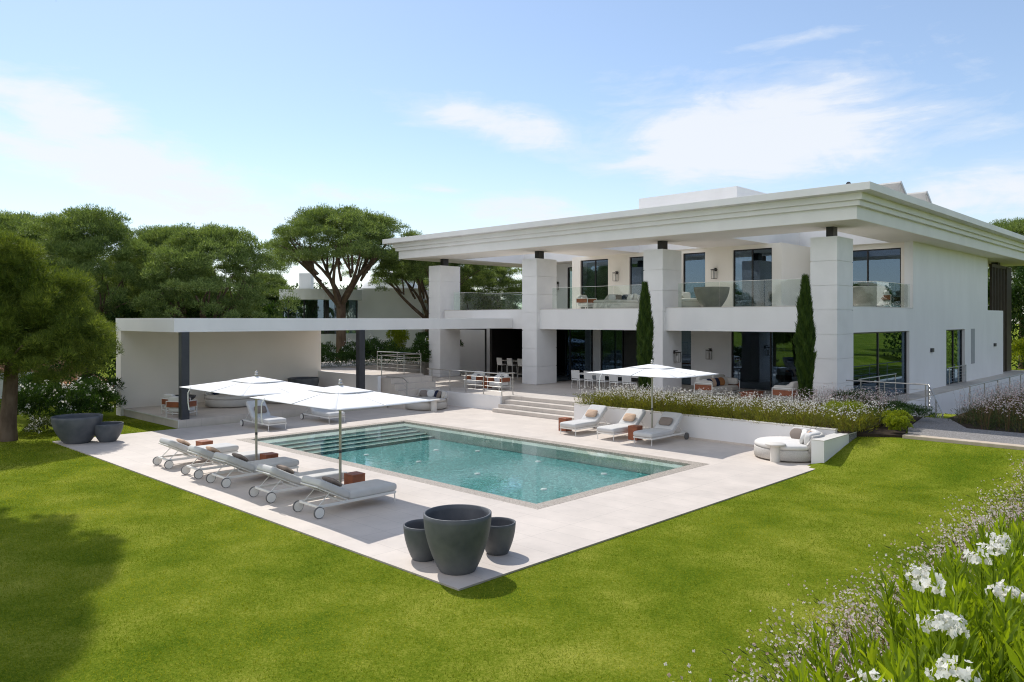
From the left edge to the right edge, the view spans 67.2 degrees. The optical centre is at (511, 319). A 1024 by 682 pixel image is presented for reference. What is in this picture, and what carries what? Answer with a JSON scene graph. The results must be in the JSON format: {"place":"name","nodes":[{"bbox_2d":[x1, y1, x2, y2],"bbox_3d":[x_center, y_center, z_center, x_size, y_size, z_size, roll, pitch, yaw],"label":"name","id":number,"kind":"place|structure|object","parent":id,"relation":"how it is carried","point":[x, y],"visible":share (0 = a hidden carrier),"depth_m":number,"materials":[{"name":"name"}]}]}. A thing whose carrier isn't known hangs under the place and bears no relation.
{"place":"outdoors","nodes":[
{"label":"outdoors","id":0,"kind":"place"},
{"bbox_2d":[279,271,428,360],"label":"neighbour house","id":1,"kind":"structure","parent":0,"point":[377,303],"depth_m":59.96,"materials":[{"name":"white paint"}]},
{"bbox_2d":[321,359,428,377],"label":"raised patio","id":2,"kind":"structure","parent":0,"point":[371,369],"depth_m":47.73,"materials":[{"name":"stone"}]},
{"bbox_2d":[338,337,378,361],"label":"garden shrub","id":3,"kind":"object","parent":2,"relation":"on","point":[369,346],"visible":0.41,"depth_m":46.55,"materials":[{"name":"green plant"}]},
{"bbox_2d":[321,347,430,366],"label":"hedge","id":4,"kind":"object","parent":2,"relation":"on","point":[339,356],"visible":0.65,"depth_m":46.65,"materials":[{"name":"green plant"}]},
{"bbox_2d":[366,334,398,357],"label":"garden shrub","id":5,"kind":"object","parent":2,"relation":"on","point":[382,344],"visible":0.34,"depth_m":47.90,"materials":[{"name":"green plant"}]},
{"bbox_2d":[385,329,409,350],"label":"garden shrub","id":6,"kind":"object","parent":2,"relation":"on","point":[399,336],"visible":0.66,"depth_m":50.70,"materials":[{"name":"green plant"}]},
{"bbox_2d":[377,351,420,375],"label":"patio railing","id":7,"kind":"object","parent":2,"relation":"on","point":[397,354],"visible":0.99,"depth_m":40.14,"materials":[{"name":"metal"}]},
{"bbox_2d":[398,334,430,362],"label":"garden shrub","id":8,"kind":"object","parent":2,"relation":"on","point":[423,342],"visible":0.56,"depth_m":48.89,"materials":[{"name":"green plant"}]},
{"bbox_2d":[0,323,1023,681],"bbox_3d":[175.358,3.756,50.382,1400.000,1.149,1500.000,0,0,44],"label":"lawn","id":9,"kind":"structure","parent":0,"point":[742,593],"depth_m":12.40,"materials":[{"name":"green plant"}]},
{"bbox_2d":[0,380,61,419],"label":"oleander","id":10,"kind":"object","parent":9,"relation":"on","point":[30,400],"visible":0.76,"depth_m":29.57,"materials":[{"name":"green plant"}]},
{"bbox_2d":[19,415,51,433],"bbox_3d":[-17.491,3.901,28.569,1.210,0.699,1.387,0,0,-2],"label":"plant","id":11,"kind":"object","parent":9,"relation":"on","point":[39,423],"visible":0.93,"depth_m":28.37,"materials":[{"name":"green plant"}]},
{"bbox_2d":[18,372,67,406],"bbox_3d":[-20.168,2.989,33.016,2.659,1.559,2.089,0,0,44],"label":"oleander","id":12,"kind":"object","parent":9,"relation":"on","point":[27,380],"visible":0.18,"depth_m":32.64,"materials":[{"name":"green plant"}]},
{"bbox_2d":[0,210,122,371],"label":"umbrella pine","id":13,"kind":"object","parent":9,"relation":"on","point":[10,221],"visible":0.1,"depth_m":44.08,"materials":[{"name":"green plant"}]},
{"bbox_2d":[0,228,124,441],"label":"rounded pine","id":14,"kind":"object","parent":9,"relation":"on","point":[53,315],"visible":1,"depth_m":27.29,"materials":[{"name":"green plant"}]},
{"bbox_2d":[42,380,104,415],"bbox_3d":[-17.303,3.127,30.316,2.333,1.642,2.207,0,0,44],"label":"oleander","id":15,"kind":"object","parent":9,"relation":"on","point":[63,404],"visible":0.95,"depth_m":30.01,"materials":[{"name":"green plant"}]},
{"bbox_2d":[64,375,122,413],"bbox_3d":[-17.276,3.134,31.661,2.056,1.724,2.130,0,0,44],"label":"oleander","id":16,"kind":"object","parent":9,"relation":"on","point":[101,390],"visible":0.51,"depth_m":31.66,"materials":[{"name":"green plant"}]},
{"bbox_2d":[14,202,177,376],"bbox_3d":[-21.931,-0.701,40.664,9.278,10.584,8.611,0,0,-5],"label":"umbrella pine","id":17,"kind":"object","parent":9,"relation":"on","point":[76,230],"visible":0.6,"depth_m":39.11,"materials":[{"name":"green plant"}]},
{"bbox_2d":[70,375,127,407],"bbox_3d":[-17.997,3.173,33.551,2.548,1.555,2.286,0,0,44],"label":"oleander","id":18,"kind":"object","parent":9,"relation":"on","point":[114,382],"visible":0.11,"depth_m":33.64,"materials":[{"name":"green plant"}]},
{"bbox_2d":[24,297,286,407],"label":"undergrowth","id":19,"kind":"object","parent":9,"relation":"on","point":[269,309],"visible":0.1,"depth_m":39.75,"materials":[{"name":"green plant"}]},
{"bbox_2d":[99,223,226,314],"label":"umbrella pine","id":20,"kind":"object","parent":9,"relation":"on","point":[155,235],"visible":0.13,"depth_m":47.34,"materials":[{"name":"green plant"}]},
{"bbox_2d":[130,222,302,317],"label":"umbrella pine","id":21,"kind":"object","parent":9,"relation":"on","point":[224,246],"visible":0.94,"depth_m":40.41,"materials":[{"name":"green plant"}]},
{"bbox_2d":[228,271,305,317],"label":"umbrella pine","id":22,"kind":"object","parent":9,"relation":"on","point":[283,281],"visible":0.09,"depth_m":65.26,"materials":[{"name":"green plant"}]},
{"bbox_2d":[103,278,502,375],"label":"undergrowth","id":23,"kind":"object","parent":9,"relation":"on","point":[349,304],"visible":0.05,"depth_m":69.03,"materials":[{"name":"green plant"}]},
{"bbox_2d":[116,318,511,428],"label":"pavilion","id":24,"kind":"structure","parent":9,"relation":"on","point":[158,360],"depth_m":35.96,"materials":[{"name":"paint"}]},
{"bbox_2d":[166,396,196,416],"bbox_3d":[-13.598,3.573,31.745,0.872,0.853,0.836,0,0,14],"label":"armchair","id":25,"kind":"object","parent":24,"relation":"on","point":[172,402],"visible":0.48,"depth_m":31.43,"materials":[{"name":"fabric"}]},
{"bbox_2d":[204,391,254,407],"bbox_3d":[-13.027,3.553,35.653,2.200,0.834,2.220,0,0,-36],"label":"daybed","id":26,"kind":"object","parent":24,"relation":"on","point":[216,400],"visible":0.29,"depth_m":34.76,"materials":[{"name":"fabric"}]},
{"bbox_2d":[288,377,318,385],"bbox_3d":[-10.827,3.522,40.064,1.600,0.956,1.600,0,0,44],"label":"bowl planter","id":27,"kind":"object","parent":24,"relation":"on","point":[313,381],"visible":0.44,"depth_m":39.54,"materials":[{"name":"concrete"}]},
{"bbox_2d":[318,371,380,391],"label":"patio wall","id":28,"kind":"structure","parent":24,"relation":"on","point":[329,379],"depth_m":39.83,"materials":[{"name":"paint"}]},
{"bbox_2d":[263,202,422,360],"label":"umbrella pine","id":29,"kind":"object","parent":9,"relation":"on","point":[349,231],"visible":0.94,"depth_m":51.88,"materials":[{"name":"green plant"}]},
{"bbox_2d":[368,246,496,361],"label":"umbrella pine","id":30,"kind":"object","parent":9,"relation":"on","point":[400,273],"visible":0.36,"depth_m":56.88,"materials":[{"name":"green plant"}]},
{"bbox_2d":[52,405,813,590],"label":"pool deck","id":31,"kind":"structure","parent":9,"relation":"on","point":[371,528],"depth_m":19.24,"materials":[{"name":"stone"}]},
{"bbox_2d":[50,413,102,443],"bbox_3d":[-15.148,3.832,26.871,1.600,0.936,1.600,0,0,44],"label":"bowl planter","id":32,"kind":"object","parent":31,"relation":"on","point":[76,428],"visible":0.98,"depth_m":26.38,"materials":[{"name":"concrete"}]},
{"bbox_2d":[94,421,123,441],"bbox_3d":[-14.226,3.977,27.147,1.000,0.646,1.000,0,0,44],"label":"bowl planter","id":33,"kind":"object","parent":31,"relation":"on","point":[108,431],"visible":0.91,"depth_m":26.84,"materials":[{"name":"concrete"}]},
{"bbox_2d":[153,438,238,468],"bbox_3d":[-9.441,3.893,23.152,0.910,0.816,2.275,0,0,45],"label":"sun lounger","id":34,"kind":"object","parent":31,"relation":"on","point":[181,445],"visible":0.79,"depth_m":22.69,"materials":[{"name":"grey fabric"}]},
{"bbox_2d":[181,445,266,478],"bbox_3d":[-8.019,3.893,21.774,2.275,0.816,0.910,0,0,-45],"label":"sun lounger","id":35,"kind":"object","parent":31,"relation":"on","point":[208,453],"visible":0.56,"depth_m":21.27,"materials":[{"name":"fabric"}]},
{"bbox_2d":[206,452,298,487],"bbox_3d":[-6.898,3.893,20.688,0.910,0.816,2.275,0,0,44],"label":"sun lounger","id":36,"kind":"object","parent":31,"relation":"on","point":[241,463],"visible":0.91,"depth_m":20.23,"materials":[{"name":"grey fabric"}]},
{"bbox_2d":[182,371,323,471],"bbox_3d":[-7.211,2.877,21.698,3.860,2.845,2.761,0,0,44],"label":"umbrella","id":37,"kind":"object","parent":31,"relation":"on","point":[256,385],"visible":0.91,"depth_m":21.18,"materials":[{"name":"fabric"}]},
{"bbox_2d":[240,400,286,430],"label":"sun lounger","id":38,"kind":"object","parent":31,"relation":"on","point":[268,419],"visible":0.88,"depth_m":30.58,"materials":[{"name":"white fabric"}]},
{"bbox_2d":[249,463,346,502],"bbox_3d":[-5.219,3.893,19.060,2.275,0.816,0.910,0,0,-45],"label":"sun lounger","id":39,"kind":"object","parent":31,"relation":"on","point":[286,475],"visible":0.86,"depth_m":18.59,"materials":[{"name":"fabric"}]},
{"bbox_2d":[300,407,344,423],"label":"sun lounger","id":40,"kind":"object","parent":31,"relation":"on","point":[323,413],"visible":0.69,"depth_m":32.20,"materials":[{"name":"fabric"}]},
{"bbox_2d":[249,379,433,496],"bbox_3d":[-4.188,2.877,18.725,3.860,2.845,2.761,0,0,44],"label":"umbrella","id":41,"kind":"object","parent":31,"relation":"on","point":[340,397],"visible":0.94,"depth_m":18.17,"materials":[{"name":"fabric"}]},
{"bbox_2d":[293,475,396,518],"bbox_3d":[-3.761,3.893,17.646,0.910,0.816,2.275,0,0,44],"label":"sun lounger","id":42,"kind":"object","parent":31,"relation":"on","point":[331,488],"visible":1,"depth_m":17.27,"materials":[{"name":"fabric"}]},
{"bbox_2d":[344,471,364,484],"bbox_3d":[-3.866,4.040,18.942,0.400,0.520,0.400,0,0,44],"label":"side table","id":43,"kind":"object","parent":31,"relation":"on","point":[353,477],"visible":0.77,"depth_m":18.83,"materials":[{"name":"wood"}]},
{"bbox_2d":[381,375,438,408],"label":"wall","id":44,"kind":"structure","parent":31,"relation":"on","point":[416,383],"depth_m":38.07,"materials":[{"name":"paint"}]},
{"bbox_2d":[403,519,433,561],"bbox_3d":[-1.580,3.987,13.858,0.740,0.626,0.740,0,0,44],"label":"bowl planter","id":45,"kind":"object","parent":31,"relation":"on","point":[416,541],"visible":0.73,"depth_m":13.60,"materials":[{"name":"concrete"}]},
{"bbox_2d":[405,389,447,409],"bbox_3d":[-4.129,3.853,37.206,2.040,0.834,2.060,0,0,34],"label":"daybed","id":46,"kind":"object","parent":31,"relation":"on","point":[442,395],"visible":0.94,"depth_m":36.85,"materials":[{"name":"fabric"}]},
{"bbox_2d":[423,504,491,575],"bbox_3d":[-0.934,3.804,13.231,1.170,0.991,1.170,0,0,44],"label":"bowl planter","id":47,"kind":"object","parent":31,"relation":"on","point":[457,535],"visible":1,"depth_m":12.85,"materials":[{"name":"concrete"}]},
{"bbox_2d":[260,423,682,503],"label":"swimming pool","id":48,"kind":"structure","parent":31,"relation":"in","point":[510,468],"depth_m":25.38,"materials":[{"name":"teal liquid"}]},
{"bbox_2d":[236,420,707,509],"bbox_3d":[-1.994,4.378,25.219,14.550,0.164,7.620,0,0,44],"label":"pool coping","id":49,"kind":"object","parent":31,"relation":"on","point":[687,465],"visible":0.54,"depth_m":23.78,"materials":[{"name":"stone"}]},
{"bbox_2d":[447,391,501,409],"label":"terrace wall","id":50,"kind":"structure","parent":31,"relation":"on","point":[480,401],"depth_m":37.37,"materials":[{"name":"paint"}]},
{"bbox_2d":[485,517,515,555],"bbox_3d":[-0.270,4.012,14.203,0.680,0.576,0.680,0,0,44],"label":"bowl planter","id":51,"kind":"object","parent":31,"relation":"on","point":[501,536],"visible":0.79,"depth_m":13.97,"materials":[{"name":"concrete"}]},
{"bbox_2d":[492,399,573,419],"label":"garden steps","id":52,"kind":"structure","parent":31,"relation":"on","point":[535,409],"depth_m":34.43,"materials":[{"name":"stone"}]},
{"bbox_2d":[560,405,610,435],"bbox_3d":[2.831,3.822,29.452,0.910,0.957,2.275,0,0,44],"label":"sun lounger","id":53,"kind":"object","parent":31,"relation":"on","point":[593,415],"visible":0.98,"depth_m":29.38,"materials":[{"name":"white fabric"}]},
{"bbox_2d":[597,408,648,440],"bbox_3d":[4.096,3.822,28.227,2.275,0.957,0.910,0,0,-45],"label":"sun lounger","id":54,"kind":"object","parent":31,"relation":"on","point":[632,416],"visible":0.83,"depth_m":28.23,"materials":[{"name":"fabric"}]},
{"bbox_2d":[586,360,716,427],"bbox_3d":[5.015,2.877,27.672,3.860,2.845,2.761,0,0,44],"label":"umbrella","id":55,"kind":"object","parent":31,"relation":"on","point":[651,370],"visible":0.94,"depth_m":27.19,"materials":[{"name":"fabric"}]},
{"bbox_2d":[633,412,688,445],"bbox_3d":[5.222,3.822,27.134,0.910,0.957,2.275,0,0,44],"label":"sun lounger","id":56,"kind":"object","parent":31,"relation":"on","point":[666,425],"visible":1,"depth_m":27.12,"materials":[{"name":"white fabric"}]},
{"bbox_2d":[573,403,836,446],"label":"planter wall","id":57,"kind":"structure","parent":31,"relation":"on","point":[727,430],"depth_m":26.94,"materials":[{"name":"paint"}]},
{"bbox_2d":[765,442,785,461],"bbox_3d":[7.948,4.022,23.284,0.600,0.555,0.600,0,0,44],"label":"pedestal table","id":58,"kind":"object","parent":31,"relation":"on","point":[775,451],"visible":1,"depth_m":23.16,"materials":[{"name":"stone"}]},
{"bbox_2d":[754,427,823,461],"bbox_3d":[8.611,3.853,24.014,2.060,0.834,2.040,0,0,6],"label":"daybed","id":59,"kind":"object","parent":31,"relation":"on","point":[796,447],"visible":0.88,"depth_m":23.40,"materials":[{"name":"fabric"}]},
{"bbox_2d":[811,432,856,463],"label":"garden wall","id":60,"kind":"structure","parent":31,"relation":"on","point":[825,448],"depth_m":22.90,"materials":[{"name":"paint"}]},
{"bbox_2d":[460,265,521,309],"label":"umbrella pine","id":61,"kind":"object","parent":9,"relation":"on","point":[508,286],"visible":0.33,"depth_m":60.80,"materials":[{"name":"green plant"}]},
{"bbox_2d":[382,181,1023,413],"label":"villa","id":62,"kind":"object","parent":9,"relation":"on","point":[926,264],"visible":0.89,"depth_m":40.68,"materials":[{"name":"paint"}]},
{"bbox_2d":[557,329,592,381],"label":"window","id":63,"kind":"structure","parent":62,"relation":"in","point":[557,329],"depth_m":45.58,"materials":[{"name":"black metal"}]},
{"bbox_2d":[576,295,596,308],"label":"armchair","id":64,"kind":"object","parent":62,"relation":"on","point":[583,301],"visible":0.95,"depth_m":43.79,"materials":[{"name":"fabric"}]},
{"bbox_2d":[581,259,607,308],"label":"window","id":65,"kind":"structure","parent":62,"relation":"in","point":[582,261],"depth_m":47.09,"materials":[{"name":"black metal"}]},
{"bbox_2d":[593,294,639,307],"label":"daybed","id":66,"kind":"object","parent":62,"relation":"on","point":[620,301],"visible":0.98,"depth_m":41.34,"materials":[{"name":"fabric"}]},
{"bbox_2d":[601,330,690,384],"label":"window","id":67,"kind":"structure","parent":62,"relation":"in","point":[601,330],"depth_m":45.63,"materials":[{"name":"black metal"}]},
{"bbox_2d":[682,292,701,306],"bbox_3d":[8.843,-0.977,38.962,1.820,0.834,1.800,0,0,44],"label":"daybed","id":68,"kind":"object","parent":62,"relation":"on","point":[688,300],"visible":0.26,"depth_m":38.12,"materials":[{"name":"fabric"}]},
{"bbox_2d":[694,287,729,306],"bbox_3d":[9.634,-1.033,37.221,1.680,1.006,1.680,0,0,44],"label":"bowl planter","id":69,"kind":"object","parent":62,"relation":"on","point":[711,296],"visible":0.92,"depth_m":36.63,"materials":[{"name":"concrete"}]},
{"bbox_2d":[732,331,771,390],"bbox_3d":[13.662,2.113,38.775,5.640,3.025,0.100,0,0,44],"label":"window","id":70,"kind":"structure","parent":62,"relation":"in","point":[732,331],"depth_m":39.55,"materials":[{"name":"black metal"}]},
{"bbox_2d":[734,248,771,306],"bbox_3d":[12.491,-2.095,39.938,2.160,3.070,0.100,0,0,44],"label":"window","id":71,"kind":"structure","parent":62,"relation":"in","point":[760,248],"depth_m":39.95,"materials":[{"name":"black metal"}]},
{"bbox_2d":[852,286,884,305],"bbox_3d":[16.703,-1.033,36.496,1.680,1.006,1.680,0,0,44],"label":"bowl planter","id":72,"kind":"object","parent":62,"relation":"on","point":[867,295],"visible":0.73,"depth_m":35.88,"materials":[{"name":"concrete"}]},
{"bbox_2d":[853,248,900,306],"bbox_3d":[18.033,-2.070,40.109,4.180,3.020,0.100,0,0,44],"label":"window","id":73,"kind":"structure","parent":62,"relation":"in","point":[887,248],"depth_m":39.58,"materials":[{"name":"black metal"}]},
{"bbox_2d":[853,331,906,400],"bbox_3d":[16.731,2.098,35.132,0.100,3.055,7.220,0,0,44],"label":"window","id":74,"kind":"structure","parent":62,"relation":"in","point":[905,332],"depth_m":35.95,"materials":[{"name":"black metal"}]},
{"bbox_2d":[846,380,927,406],"bbox_3d":[14.846,3.037,30.845,3.300,1.076,0.110,0,0,44],"label":"side railing","id":75,"kind":"object","parent":62,"relation":"attached to","point":[884,387],"visible":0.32,"depth_m":30.56,"materials":[{"name":"metal"}]},
{"bbox_2d":[879,181,906,193],"bbox_3d":[18.274,-5.820,38.594,2.935,1.576,2.256,0,0,44],"label":"solar panel","id":76,"kind":"object","parent":62,"relation":"on","point":[898,186],"visible":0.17,"depth_m":37.15,"materials":[{"name":"metal"}]},
{"bbox_2d":[946,329,961,384],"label":"window","id":77,"kind":"structure","parent":62,"relation":"in","point":[955,329],"depth_m":43.56,"materials":[{"name":"black glass"}]},
{"bbox_2d":[595,403,883,441],"bbox_3d":[7.901,3.920,29.005,10.670,0.760,3.590,0,0,44],"label":"flower bed","id":78,"kind":"object","parent":9,"relation":"on","point":[849,432],"visible":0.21,"depth_m":25.17,"materials":[{"name":"soil"}]},
{"bbox_2d":[572,382,897,431],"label":"gaura flowers","id":79,"kind":"object","parent":78,"relation":"on","point":[796,412],"visible":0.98,"depth_m":27.52,"materials":[{"name":"green plant"}]},
{"bbox_2d":[821,398,868,422],"bbox_3d":[11.021,3.011,25.341,1.708,0.889,1.465,0,0,44],"label":"grass clump","id":80,"kind":"object","parent":78,"relation":"on","point":[848,404],"visible":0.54,"depth_m":25.15,"materials":[{"name":"green plant"}]},
{"bbox_2d":[664,456,1023,681],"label":"gaura flowers","id":81,"kind":"object","parent":9,"relation":"on","point":[845,637],"visible":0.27,"depth_m":7.50,"materials":[{"name":"green plant"}]},
{"bbox_2d":[779,629,982,681],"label":"oleander","id":82,"kind":"object","parent":9,"relation":"on","point":[959,673],"visible":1,"depth_m":2.79,"materials":[{"name":"green plant"}]},
{"bbox_2d":[857,416,921,437],"bbox_3d":[12.388,3.958,27.197,4.250,0.685,5.940,0,0,44],"label":"soil bed","id":83,"kind":"object","parent":9,"relation":"on","point":[882,431],"visible":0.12,"depth_m":24.60,"materials":[{"name":"brown soil"}]},
{"bbox_2d":[786,385,915,416],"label":"gaura flowers","id":84,"kind":"object","parent":83,"relation":"on","point":[847,396],"visible":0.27,"depth_m":28.60,"materials":[{"name":"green plant"}]},
{"bbox_2d":[831,387,879,402],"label":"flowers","id":85,"kind":"object","parent":83,"relation":"on","point":[852,393],"visible":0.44,"depth_m":29.17,"materials":[{"name":"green plant"}]},
{"bbox_2d":[882,413,913,430],"bbox_3d":[12.216,3.260,24.448,0.850,0.554,0.885,0,0,44],"label":"clipped ball","id":86,"kind":"object","parent":83,"relation":"on","point":[893,421],"visible":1,"depth_m":24.29,"materials":[{"name":"green plant"}]},
{"bbox_2d":[881,400,935,417],"bbox_3d":[13.979,3.158,27.404,1.952,0.623,1.475,0,0,5],"label":"shrub","id":87,"kind":"object","parent":83,"relation":"on","point":[917,409],"visible":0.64,"depth_m":27.14,"materials":[{"name":"green plant"}]},
{"bbox_2d":[774,567,1023,681],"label":"oleander","id":88,"kind":"object","parent":9,"relation":"on","point":[949,624],"visible":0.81,"depth_m":3.52,"materials":[{"name":"green plant"}]},
{"bbox_2d":[848,532,1023,681],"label":"oleander","id":89,"kind":"object","parent":9,"relation":"on","point":[982,616],"visible":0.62,"depth_m":4.29,"materials":[{"name":"green plant"}]},
{"bbox_2d":[891,512,1023,676],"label":"oleander","id":90,"kind":"object","parent":9,"relation":"on","point":[998,537],"visible":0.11,"depth_m":5.27,"materials":[{"name":"green plant"}]},
{"bbox_2d":[902,434,1023,449],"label":"path edging","id":91,"kind":"object","parent":9,"relation":"on","point":[966,442],"visible":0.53,"depth_m":22.78,"materials":[{"name":"concrete"}]},
{"bbox_2d":[953,510,1023,632],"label":"oleander","id":92,"kind":"object","parent":9,"relation":"on","point":[1018,529],"visible":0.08,"depth_m":5.93,"materials":[{"name":"green plant"}]},
{"bbox_2d":[954,266,1023,368],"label":"hedge","id":93,"kind":"object","parent":9,"relation":"on","point":[1017,290],"visible":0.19,"depth_m":61.04,"materials":[{"name":"green plant"}]},
{"bbox_2d":[988,217,1023,368],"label":"umbrella pine","id":94,"kind":"object","parent":9,"relation":"on","point":[1015,225],"visible":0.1,"depth_m":66.48,"materials":[{"name":"green plant"}]},
{"bbox_2d":[1011,337,1023,361],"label":"garden shrub","id":95,"kind":"object","parent":9,"relation":"on","point":[1017,346],"visible":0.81,"depth_m":56.85,"materials":[{"name":"green plant"}]},
{"bbox_2d":[502,359,521,376],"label":"kitchen island","id":96,"kind":"structure","parent":0,"point":[517,369],"depth_m":48.57,"materials":[{"name":"stone"}]},
{"bbox_2d":[0,0,1023,322],"label":"sky","id":97,"kind":"structure","parent":0,"point":[435,116],"materials":[{"name":"blue"}]},
{"bbox_2d":[427,367,1023,416],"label":"terrace","id":98,"kind":"structure","parent":0,"point":[562,392],"depth_m":40.31,"materials":[{"name":"stone"}]},
{"bbox_2d":[427,368,514,395],"bbox_3d":[-2.158,3.087,38.551,5.555,1.076,0.905,0,0,44],"label":"terrace railing","id":99,"kind":"object","parent":98,"relation":"on","point":[501,382],"visible":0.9,"depth_m":37.47,"materials":[{"name":"metal"}]},
{"bbox_2d":[464,371,486,387],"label":"armchair","id":100,"kind":"object","parent":98,"relation":"on","point":[474,376],"visible":0.82,"depth_m":40.84,"materials":[{"name":"fabric"}]},
{"bbox_2d":[487,372,510,389],"bbox_3d":[-0.673,3.198,39.763,0.872,0.853,0.836,0,0,44],"label":"armchair","id":101,"kind":"object","parent":98,"relation":"on","point":[496,379],"visible":0.93,"depth_m":39.68,"materials":[{"name":"fabric"}]},
{"bbox_2d":[636,280,654,390],"bbox_3d":[6.029,0.933,34.869,0.948,5.434,0.911,0,0,44],"label":"cypress","id":102,"kind":"object","parent":98,"relation":"on","point":[644,336],"visible":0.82,"depth_m":34.68,"materials":[{"name":"green plant"}]},
{"bbox_2d":[694,374,739,394],"bbox_3d":[9.768,3.153,36.673,0.940,0.944,2.635,0,0,44],"label":"sofa","id":103,"kind":"object","parent":98,"relation":"on","point":[721,382],"visible":0.94,"depth_m":36.52,"materials":[{"name":"fabric"}]},
{"bbox_2d":[772,381,798,402],"bbox_3d":[12.500,3.153,34.024,0.940,0.944,2.635,0,0,44],"label":"sofa","id":104,"kind":"object","parent":98,"relation":"on","point":[777,390],"visible":0.38,"depth_m":33.06,"materials":[{"name":"fabric"}]},
{"bbox_2d":[791,273,817,402],"bbox_3d":[11.299,0.940,29.756,0.951,5.481,0.869,0,0,44],"label":"cypress","id":105,"kind":"object","parent":98,"relation":"on","point":[804,339],"visible":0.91,"depth_m":29.56,"materials":[{"name":"green plant"}]},
{"bbox_2d":[908,417,1023,444],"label":"gravel path","id":106,"kind":"structure","parent":0,"point":[937,427],"depth_m":24.60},
{"bbox_2d":[946,400,1023,432],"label":"flower bank","id":107,"kind":"structure","parent":0,"point":[969,425],"depth_m":26.54,"materials":[{"name":"plant"}]},
{"bbox_2d":[945,379,1023,432],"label":"gaura flowers","id":108,"kind":"object","parent":107,"relation":"on","point":[1007,408],"visible":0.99,"depth_m":26.98,"materials":[{"name":"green plant"}]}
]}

